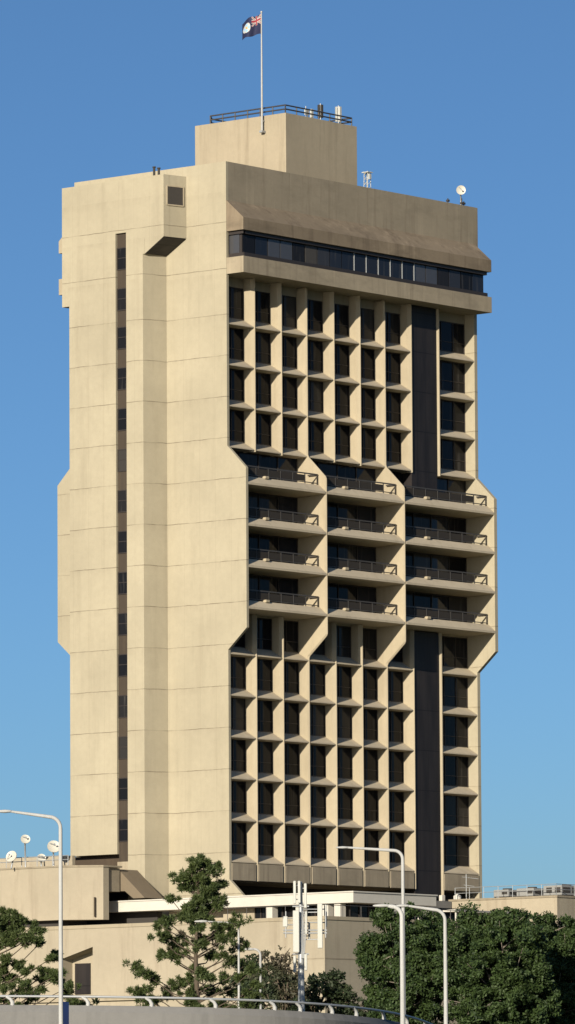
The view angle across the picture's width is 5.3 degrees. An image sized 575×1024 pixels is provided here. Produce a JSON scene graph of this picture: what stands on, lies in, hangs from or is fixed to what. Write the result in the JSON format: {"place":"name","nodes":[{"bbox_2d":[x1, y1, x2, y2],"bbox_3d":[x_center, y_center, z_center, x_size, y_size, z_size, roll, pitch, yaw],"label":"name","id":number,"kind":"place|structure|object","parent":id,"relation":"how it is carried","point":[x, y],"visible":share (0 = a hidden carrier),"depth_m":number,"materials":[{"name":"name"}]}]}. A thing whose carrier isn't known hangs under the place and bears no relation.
{"place":"outdoors","nodes":[
{"label":"outdoors","id":0,"kind":"place"},
{"bbox_2d":[0,0,574,897],"label":"sky","id":1,"kind":"structure","parent":0,"point":[440,96],"materials":[{"name":"blue"}]},
{"bbox_2d":[429,895,574,925],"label":"side wing","id":2,"kind":"structure","parent":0,"point":[557,905],"depth_m":454.29,"materials":[{"name":"beige concrete"}]},
{"bbox_2d":[454,884,574,898],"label":"wing railing","id":3,"kind":"object","parent":2,"relation":"on","point":[556,889],"visible":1,"depth_m":455.64,"materials":[{"name":"silver metal"}]},
{"bbox_2d":[543,885,573,895],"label":"air handler","id":4,"kind":"object","parent":2,"relation":"on","point":[568,891],"visible":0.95,"depth_m":455.49,"materials":[{"name":"grey metal"}]},
{"bbox_3d":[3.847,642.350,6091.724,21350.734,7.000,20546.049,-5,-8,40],"label":"ground","id":5,"kind":"structure","parent":0,"visible":0},
{"bbox_2d":[0,810,62,1023],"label":"street lamp","id":6,"kind":"object","parent":5,"relation":"on","point":[57,820],"visible":1,"depth_m":269.64,"materials":[{"name":"metal"}]},
{"bbox_2d":[0,906,99,1004],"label":"pine tree","id":7,"kind":"object","parent":5,"relation":"on","point":[12,936],"visible":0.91,"depth_m":320.95,"materials":[{"name":"green plant"}]},
{"bbox_2d":[122,852,266,1008],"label":"pine tree","id":8,"kind":"object","parent":5,"relation":"on","point":[201,904],"visible":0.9,"depth_m":327.03,"materials":[{"name":"green plant"}]},
{"bbox_2d":[0,1005,399,1023],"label":"concrete barrier","id":9,"kind":"object","parent":5,"relation":"on","point":[48,1014],"visible":0.96,"depth_m":299.04,"materials":[{"name":"grey concrete"}]},
{"bbox_2d":[0,995,431,1023],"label":"guard rail","id":10,"kind":"object","parent":9,"relation":"on","point":[212,1000],"visible":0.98,"depth_m":299.73,"materials":[{"name":"silver metal"}]},
{"bbox_2d":[0,916,500,1023],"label":"podium building","id":11,"kind":"structure","parent":5,"relation":"on","point":[94,956],"depth_m":433.99,"materials":[{"name":"concrete"}]},
{"bbox_2d":[0,855,121,926],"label":"plant block","id":12,"kind":"structure","parent":11,"relation":"on","point":[30,890],"depth_m":443.20,"materials":[{"name":"concrete"}]},
{"bbox_2d":[75,963,90,994],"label":"door","id":13,"kind":"structure","parent":11,"relation":"in","point":[82,970],"depth_m":439.18,"materials":[{"name":"brown metal"}]},
{"bbox_2d":[75,855,127,900],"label":"recess wall","id":14,"kind":"structure","parent":11,"relation":"on","point":[113,860],"depth_m":448.93,"materials":[{"name":"black"}]},
{"bbox_2d":[87,869,162,924],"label":"stair enclosure","id":15,"kind":"object","parent":11,"relation":"on","point":[134,884],"visible":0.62,"depth_m":444.18,"materials":[{"name":"grey concrete"}]},
{"bbox_2d":[109,891,437,919],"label":"entrance canopy","id":16,"kind":"object","parent":11,"relation":"on","point":[330,899],"visible":0.5,"depth_m":435.04,"materials":[{"name":"white paint"}]},
{"bbox_2d":[57,104,497,915],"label":"hotel tower","id":17,"kind":"structure","parent":11,"relation":"on","point":[277,576],"depth_m":451.97,"materials":[{"name":"concrete"}]},
{"bbox_2d":[117,449,126,471],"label":"stair window","id":18,"kind":"structure","parent":17,"relation":"in","point":[121,453],"depth_m":450.04,"materials":[{"name":"grey glass"}]},
{"bbox_2d":[117,408,126,430],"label":"stair window","id":19,"kind":"structure","parent":17,"relation":"in","point":[122,412],"depth_m":450.37,"materials":[{"name":"black glass"}]},
{"bbox_2d":[118,777,127,800],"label":"stair window","id":20,"kind":"structure","parent":17,"relation":"in","point":[122,782],"depth_m":447.52,"materials":[{"name":"black glass"}]},
{"bbox_2d":[118,736,127,758],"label":"stair window","id":21,"kind":"structure","parent":17,"relation":"in","point":[123,740],"depth_m":447.85,"materials":[{"name":"grey glass"}]},
{"bbox_2d":[118,695,127,717],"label":"stair window","id":22,"kind":"structure","parent":17,"relation":"in","point":[122,699],"depth_m":448.18,"materials":[{"name":"grey glass"}]},
{"bbox_2d":[229,286,242,319],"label":"window","id":23,"kind":"structure","parent":17,"relation":"in","point":[235,294],"depth_m":449.49,"materials":[{"name":"black glass"}]},
{"bbox_2d":[229,327,243,360],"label":"window","id":24,"kind":"structure","parent":17,"relation":"in","point":[236,339],"depth_m":449.27,"materials":[{"name":"black glass"}]},
{"bbox_2d":[229,368,243,401],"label":"window","id":25,"kind":"structure","parent":17,"relation":"in","point":[236,377],"depth_m":448.94,"materials":[{"name":"black glass"}]},
{"bbox_2d":[229,409,243,441],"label":"window","id":26,"kind":"structure","parent":17,"relation":"in","point":[236,417],"depth_m":448.61,"materials":[{"name":"black glass"}]},
{"bbox_2d":[231,656,244,688],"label":"window","id":27,"kind":"structure","parent":17,"relation":"in","point":[237,663],"depth_m":446.76,"materials":[{"name":"black glass"}]},
{"bbox_2d":[231,698,245,729],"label":"window","id":28,"kind":"structure","parent":17,"relation":"in","point":[238,720],"depth_m":446.43,"materials":[{"name":"black glass"}]},
{"bbox_2d":[231,739,245,771],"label":"window","id":29,"kind":"structure","parent":17,"relation":"in","point":[238,747],"depth_m":446.10,"materials":[{"name":"black glass"}]},
{"bbox_2d":[231,781,245,812],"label":"window","id":30,"kind":"structure","parent":17,"relation":"in","point":[238,788],"depth_m":445.77,"materials":[{"name":"black glass"}]},
{"bbox_2d":[231,822,245,854],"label":"window","id":31,"kind":"structure","parent":17,"relation":"in","point":[238,830],"depth_m":445.45,"materials":[{"name":"black glass"}]},
{"bbox_2d":[259,11,265,132],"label":"flagpole","id":32,"kind":"object","parent":17,"relation":"attached to","point":[262,130],"visible":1,"depth_m":460.02,"materials":[{"name":"metal"}]},
{"bbox_2d":[242,14,260,39],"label":"flag","id":33,"kind":"object","parent":32,"relation":"attached to","point":[251,26],"visible":1,"depth_m":460.89,"materials":[{"name":"fabric"}]},
{"bbox_2d":[255,291,269,323],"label":"window","id":34,"kind":"structure","parent":17,"relation":"in","point":[262,299],"depth_m":451.80,"materials":[{"name":"black glass"}]},
{"bbox_2d":[255,331,269,364],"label":"window","id":35,"kind":"structure","parent":17,"relation":"in","point":[262,340],"depth_m":451.47,"materials":[{"name":"black glass"}]},
{"bbox_2d":[256,372,270,404],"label":"window","id":36,"kind":"structure","parent":17,"relation":"in","point":[263,381],"depth_m":451.25,"materials":[{"name":"black glass"}]},
{"bbox_2d":[256,413,270,445],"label":"window","id":37,"kind":"structure","parent":17,"relation":"in","point":[263,421],"depth_m":450.92,"materials":[{"name":"black glass"}]},
{"bbox_2d":[257,618,271,649],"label":"window","id":38,"kind":"structure","parent":17,"relation":"in","point":[264,625],"depth_m":449.38,"materials":[{"name":"black glass"}]},
{"bbox_2d":[257,659,271,690],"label":"window","id":39,"kind":"structure","parent":17,"relation":"in","point":[264,666],"depth_m":449.05,"materials":[{"name":"black glass"}]},
{"bbox_2d":[257,700,272,732],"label":"window","id":40,"kind":"structure","parent":17,"relation":"in","point":[264,708],"depth_m":448.72,"materials":[{"name":"black glass"}]},
{"bbox_2d":[258,741,272,773],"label":"window","id":41,"kind":"structure","parent":17,"relation":"in","point":[265,749],"depth_m":448.39,"materials":[{"name":"black glass"}]},
{"bbox_2d":[258,782,272,814],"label":"window","id":42,"kind":"structure","parent":17,"relation":"in","point":[265,790],"depth_m":448.07,"materials":[{"name":"black glass"}]},
{"bbox_2d":[258,824,272,855],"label":"window","id":43,"kind":"structure","parent":17,"relation":"in","point":[265,831],"depth_m":447.74,"materials":[{"name":"black glass"}]},
{"bbox_2d":[282,295,296,327],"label":"window","id":44,"kind":"structure","parent":17,"relation":"in","point":[288,302],"depth_m":454.12,"materials":[{"name":"black glass"}]},
{"bbox_2d":[282,335,296,368],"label":"window","id":45,"kind":"structure","parent":17,"relation":"in","point":[289,344],"depth_m":453.90,"materials":[{"name":"black glass"}]},
{"bbox_2d":[282,376,296,408],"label":"window","id":46,"kind":"structure","parent":17,"relation":"in","point":[289,384],"depth_m":453.57,"materials":[{"name":"black glass"}]},
{"bbox_2d":[283,417,296,448],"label":"window","id":47,"kind":"structure","parent":17,"relation":"in","point":[289,424],"depth_m":453.24,"materials":[{"name":"black glass"}]},
{"bbox_2d":[284,620,298,652],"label":"window","id":48,"kind":"structure","parent":17,"relation":"in","point":[290,627],"depth_m":451.69,"materials":[{"name":"black glass"}]},
{"bbox_2d":[284,661,298,693],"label":"window","id":49,"kind":"structure","parent":17,"relation":"in","point":[291,669],"depth_m":451.36,"materials":[{"name":"black glass"}]},
{"bbox_2d":[284,702,298,734],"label":"window","id":50,"kind":"structure","parent":17,"relation":"in","point":[291,710],"depth_m":451.03,"materials":[{"name":"black glass"}]},
{"bbox_2d":[285,743,298,775],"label":"window","id":51,"kind":"structure","parent":17,"relation":"in","point":[291,750],"depth_m":450.70,"materials":[{"name":"black glass"}]},
{"bbox_2d":[285,784,299,816],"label":"window","id":52,"kind":"structure","parent":17,"relation":"in","point":[291,791],"depth_m":450.37,"materials":[{"name":"black glass"}]},
{"bbox_2d":[285,825,299,857],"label":"window","id":53,"kind":"structure","parent":17,"relation":"in","point":[292,833],"depth_m":450.04,"materials":[{"name":"black glass"}]},
{"bbox_2d":[307,299,322,331],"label":"window","id":54,"kind":"structure","parent":17,"relation":"in","point":[314,308],"depth_m":456.46,"materials":[{"name":"black glass"}]},
{"bbox_2d":[308,339,322,371],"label":"window","id":55,"kind":"structure","parent":17,"relation":"in","point":[315,348],"depth_m":456.12,"materials":[{"name":"black glass"}]},
{"bbox_2d":[308,380,322,412],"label":"window","id":56,"kind":"structure","parent":17,"relation":"in","point":[315,388],"depth_m":455.79,"materials":[{"name":"black glass"}]},
{"bbox_2d":[308,420,323,452],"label":"window","id":57,"kind":"structure","parent":17,"relation":"in","point":[315,428],"depth_m":455.46,"materials":[{"name":"black glass"}]},
{"bbox_2d":[310,663,324,695],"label":"window","id":58,"kind":"structure","parent":17,"relation":"in","point":[317,671],"depth_m":453.68,"materials":[{"name":"black glass"}]},
{"bbox_2d":[310,704,324,736],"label":"window","id":59,"kind":"structure","parent":17,"relation":"in","point":[317,712],"depth_m":453.24,"materials":[{"name":"black glass"}]},
{"bbox_2d":[310,745,325,776],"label":"window","id":60,"kind":"structure","parent":17,"relation":"in","point":[317,754],"depth_m":453.02,"materials":[{"name":"black glass"}]},
{"bbox_2d":[310,786,325,817],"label":"window","id":61,"kind":"structure","parent":17,"relation":"in","point":[318,794],"depth_m":452.68,"materials":[{"name":"black glass"}]},
{"bbox_2d":[311,827,325,858],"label":"window","id":62,"kind":"structure","parent":17,"relation":"in","point":[318,834],"depth_m":452.35,"materials":[{"name":"black glass"}]},
{"bbox_2d":[334,303,348,335],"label":"window","id":63,"kind":"structure","parent":17,"relation":"in","point":[341,312],"depth_m":458.80,"materials":[{"name":"black glass"}]},
{"bbox_2d":[335,344,348,375],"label":"window","id":64,"kind":"structure","parent":17,"relation":"in","point":[341,351],"depth_m":458.47,"materials":[{"name":"black glass"}]},
{"bbox_2d":[335,384,349,415],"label":"window","id":65,"kind":"structure","parent":17,"relation":"in","point":[341,391],"depth_m":458.19,"materials":[{"name":"black glass"}]},
{"bbox_2d":[335,424,349,455],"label":"window","id":66,"kind":"structure","parent":17,"relation":"in","point":[342,432],"depth_m":457.91,"materials":[{"name":"black glass"}]},
{"bbox_2d":[337,626,350,657],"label":"window","id":67,"kind":"structure","parent":17,"relation":"in","point":[343,632],"depth_m":456.35,"materials":[{"name":"black glass"}]},
{"bbox_2d":[337,666,351,697],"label":"window","id":68,"kind":"structure","parent":17,"relation":"in","point":[343,673],"depth_m":456.01,"materials":[{"name":"black glass"}]},
{"bbox_2d":[337,706,351,738],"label":"window","id":69,"kind":"structure","parent":17,"relation":"in","point":[344,714],"depth_m":455.68,"materials":[{"name":"black glass"}]},
{"bbox_2d":[337,747,351,778],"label":"window","id":70,"kind":"structure","parent":17,"relation":"in","point":[344,755],"depth_m":455.34,"materials":[{"name":"black glass"}]},
{"bbox_2d":[338,788,351,819],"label":"window","id":71,"kind":"structure","parent":17,"relation":"in","point":[344,794],"depth_m":455.01,"materials":[{"name":"black glass"}]},
{"bbox_2d":[338,828,352,859],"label":"window","id":72,"kind":"structure","parent":17,"relation":"in","point":[345,838],"depth_m":454.79,"materials":[{"name":"black glass"}]},
{"bbox_2d":[361,308,373,339],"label":"window","id":73,"kind":"structure","parent":17,"relation":"in","point":[367,315],"depth_m":461.16,"materials":[{"name":"black glass"}]},
{"bbox_2d":[361,348,374,379],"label":"window","id":74,"kind":"structure","parent":17,"relation":"in","point":[367,355],"depth_m":460.82,"materials":[{"name":"black glass"}]},
{"bbox_2d":[361,388,374,419],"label":"window","id":75,"kind":"structure","parent":17,"relation":"in","point":[367,395],"depth_m":460.49,"materials":[{"name":"black glass"}]},
{"bbox_2d":[361,427,374,459],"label":"window","id":76,"kind":"structure","parent":17,"relation":"in","point":[367,435],"depth_m":460.26,"materials":[{"name":"black glass"}]},
{"bbox_2d":[363,628,376,659],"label":"window","id":77,"kind":"structure","parent":17,"relation":"in","point":[369,635],"depth_m":458.69,"materials":[{"name":"black glass"}]},
{"bbox_2d":[363,668,376,699],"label":"window","id":78,"kind":"structure","parent":17,"relation":"in","point":[369,675],"depth_m":458.36,"materials":[{"name":"black glass"}]},
{"bbox_2d":[363,709,377,740],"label":"window","id":79,"kind":"structure","parent":17,"relation":"in","point":[369,715],"depth_m":458.02,"materials":[{"name":"black glass"}]},
{"bbox_2d":[364,749,377,780],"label":"window","id":80,"kind":"structure","parent":17,"relation":"in","point":[370,756],"depth_m":457.68,"materials":[{"name":"black glass"}]},
{"bbox_2d":[364,790,377,820],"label":"window","id":81,"kind":"structure","parent":17,"relation":"in","point":[370,796],"depth_m":457.35,"materials":[{"name":"black glass"}]},
{"bbox_2d":[364,830,377,861],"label":"window","id":82,"kind":"structure","parent":17,"relation":"in","point":[370,836],"depth_m":457.01,"materials":[{"name":"black glass"}]},
{"bbox_2d":[385,312,399,343],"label":"window","id":83,"kind":"structure","parent":17,"relation":"in","point":[392,320],"depth_m":463.42,"materials":[{"name":"black glass"}]},
{"bbox_2d":[386,352,400,383],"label":"window","id":84,"kind":"structure","parent":17,"relation":"in","point":[392,359],"depth_m":463.19,"materials":[{"name":"black glass"}]},
{"bbox_2d":[386,391,400,423],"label":"window","id":85,"kind":"structure","parent":17,"relation":"in","point":[393,399],"depth_m":462.85,"materials":[{"name":"black glass"}]},
{"bbox_2d":[386,431,400,462],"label":"window","id":86,"kind":"structure","parent":17,"relation":"in","point":[393,439],"depth_m":462.51,"materials":[{"name":"black glass"}]},
{"bbox_2d":[388,671,402,702],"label":"window","id":87,"kind":"structure","parent":17,"relation":"in","point":[395,678],"depth_m":460.60,"materials":[{"name":"black glass"}]},
{"bbox_2d":[388,711,402,742],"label":"window","id":88,"kind":"structure","parent":17,"relation":"in","point":[395,718],"depth_m":460.26,"materials":[{"name":"black glass"}]},
{"bbox_2d":[389,751,403,782],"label":"window","id":89,"kind":"structure","parent":17,"relation":"in","point":[396,762],"depth_m":460.04,"materials":[{"name":"black glass"}]},
{"bbox_2d":[389,791,403,822],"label":"window","id":90,"kind":"structure","parent":17,"relation":"in","point":[396,799],"depth_m":459.70,"materials":[{"name":"black glass"}]},
{"bbox_2d":[389,831,403,862],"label":"window","id":91,"kind":"structure","parent":17,"relation":"in","point":[396,839],"depth_m":459.25,"materials":[{"name":"black glass"}]},
{"bbox_2d":[439,321,464,353],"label":"window","id":92,"kind":"structure","parent":17,"relation":"in","point":[451,335],"depth_m":469.00,"materials":[{"name":"black glass"}]},
{"bbox_2d":[440,360,464,392],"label":"window","id":93,"kind":"structure","parent":17,"relation":"in","point":[452,374],"depth_m":468.65,"materials":[{"name":"black glass"}]},
{"bbox_2d":[440,399,464,432],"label":"window","id":94,"kind":"structure","parent":17,"relation":"in","point":[452,413],"depth_m":468.31,"materials":[{"name":"black glass"}]},
{"bbox_2d":[440,438,465,471],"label":"window","id":95,"kind":"structure","parent":17,"relation":"in","point":[453,452],"depth_m":467.97,"materials":[{"name":"black glass"}]},
{"bbox_2d":[442,636,467,668],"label":"window","id":96,"kind":"structure","parent":17,"relation":"in","point":[454,649],"depth_m":466.37,"materials":[{"name":"black glass"}]},
{"bbox_2d":[442,676,467,707],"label":"window","id":97,"kind":"structure","parent":17,"relation":"in","point":[455,689],"depth_m":466.14,"materials":[{"name":"black glass"}]},
{"bbox_2d":[443,715,467,747],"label":"window","id":98,"kind":"structure","parent":17,"relation":"in","point":[455,728],"depth_m":465.80,"materials":[{"name":"black glass"}]},
{"bbox_2d":[443,755,468,786],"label":"window","id":99,"kind":"structure","parent":17,"relation":"in","point":[455,768],"depth_m":465.46,"materials":[{"name":"black glass"}]},
{"bbox_2d":[443,795,468,826],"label":"window","id":100,"kind":"structure","parent":17,"relation":"in","point":[456,808],"depth_m":465.12,"materials":[{"name":"black glass"}]},
{"bbox_2d":[444,835,468,866],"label":"window","id":101,"kind":"structure","parent":17,"relation":"in","point":[456,848],"depth_m":464.78,"materials":[{"name":"black glass"}]},
{"bbox_2d":[169,904,476,921],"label":"entrance lobby","id":102,"kind":"object","parent":11,"relation":"on","point":[353,910],"visible":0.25,"depth_m":437.01,"materials":[{"name":"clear glass"}]},
{"bbox_2d":[223,953,319,1012],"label":"shrub","id":103,"kind":"object","parent":5,"relation":"on","point":[247,986],"visible":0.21,"depth_m":378.70,"materials":[{"name":"green plant"}]},
{"bbox_2d":[247,945,309,1010],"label":"tree","id":104,"kind":"object","parent":5,"relation":"on","point":[277,967],"visible":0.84,"depth_m":370.53,"materials":[{"name":"green plant"}]},
{"bbox_2d":[283,881,326,1010],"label":"phone mast","id":105,"kind":"object","parent":5,"relation":"on","point":[299,932],"visible":0.99,"depth_m":334.19,"materials":[{"name":"silver metal"}]},
{"bbox_2d":[291,968,369,1016],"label":"shrub","id":106,"kind":"object","parent":5,"relation":"on","point":[334,991],"visible":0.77,"depth_m":376.55,"materials":[{"name":"green plant"}]},
{"bbox_2d":[336,846,405,1014],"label":"street lamp","id":107,"kind":"object","parent":5,"relation":"on","point":[402,870],"visible":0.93,"depth_m":344.73,"materials":[{"name":"metal"}]},
{"bbox_2d":[373,904,404,1023],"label":"street lamp","id":108,"kind":"object","parent":5,"relation":"on","point":[402,978],"visible":1,"depth_m":261.37,"materials":[{"name":"metal"}]},
{"bbox_2d":[353,901,461,1023],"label":"leafy tree","id":109,"kind":"object","parent":5,"relation":"on","point":[378,958],"visible":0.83,"depth_m":369.42,"materials":[{"name":"green plant"}]},
{"bbox_2d":[396,904,447,1023],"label":"street lamp","id":110,"kind":"object","parent":5,"relation":"on","point":[441,912],"visible":0.93,"depth_m":289.37,"materials":[{"name":"metal"}]},
{"bbox_2d":[430,900,561,1023],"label":"leafy tree","id":111,"kind":"object","parent":5,"relation":"on","point":[504,958],"visible":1,"depth_m":362.93,"materials":[{"name":"green plant"}]},
{"bbox_2d":[518,910,574,1023],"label":"leafy tree","id":112,"kind":"object","parent":5,"relation":"on","point":[561,951],"visible":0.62,"depth_m":373.07,"materials":[{"name":"green plant"}]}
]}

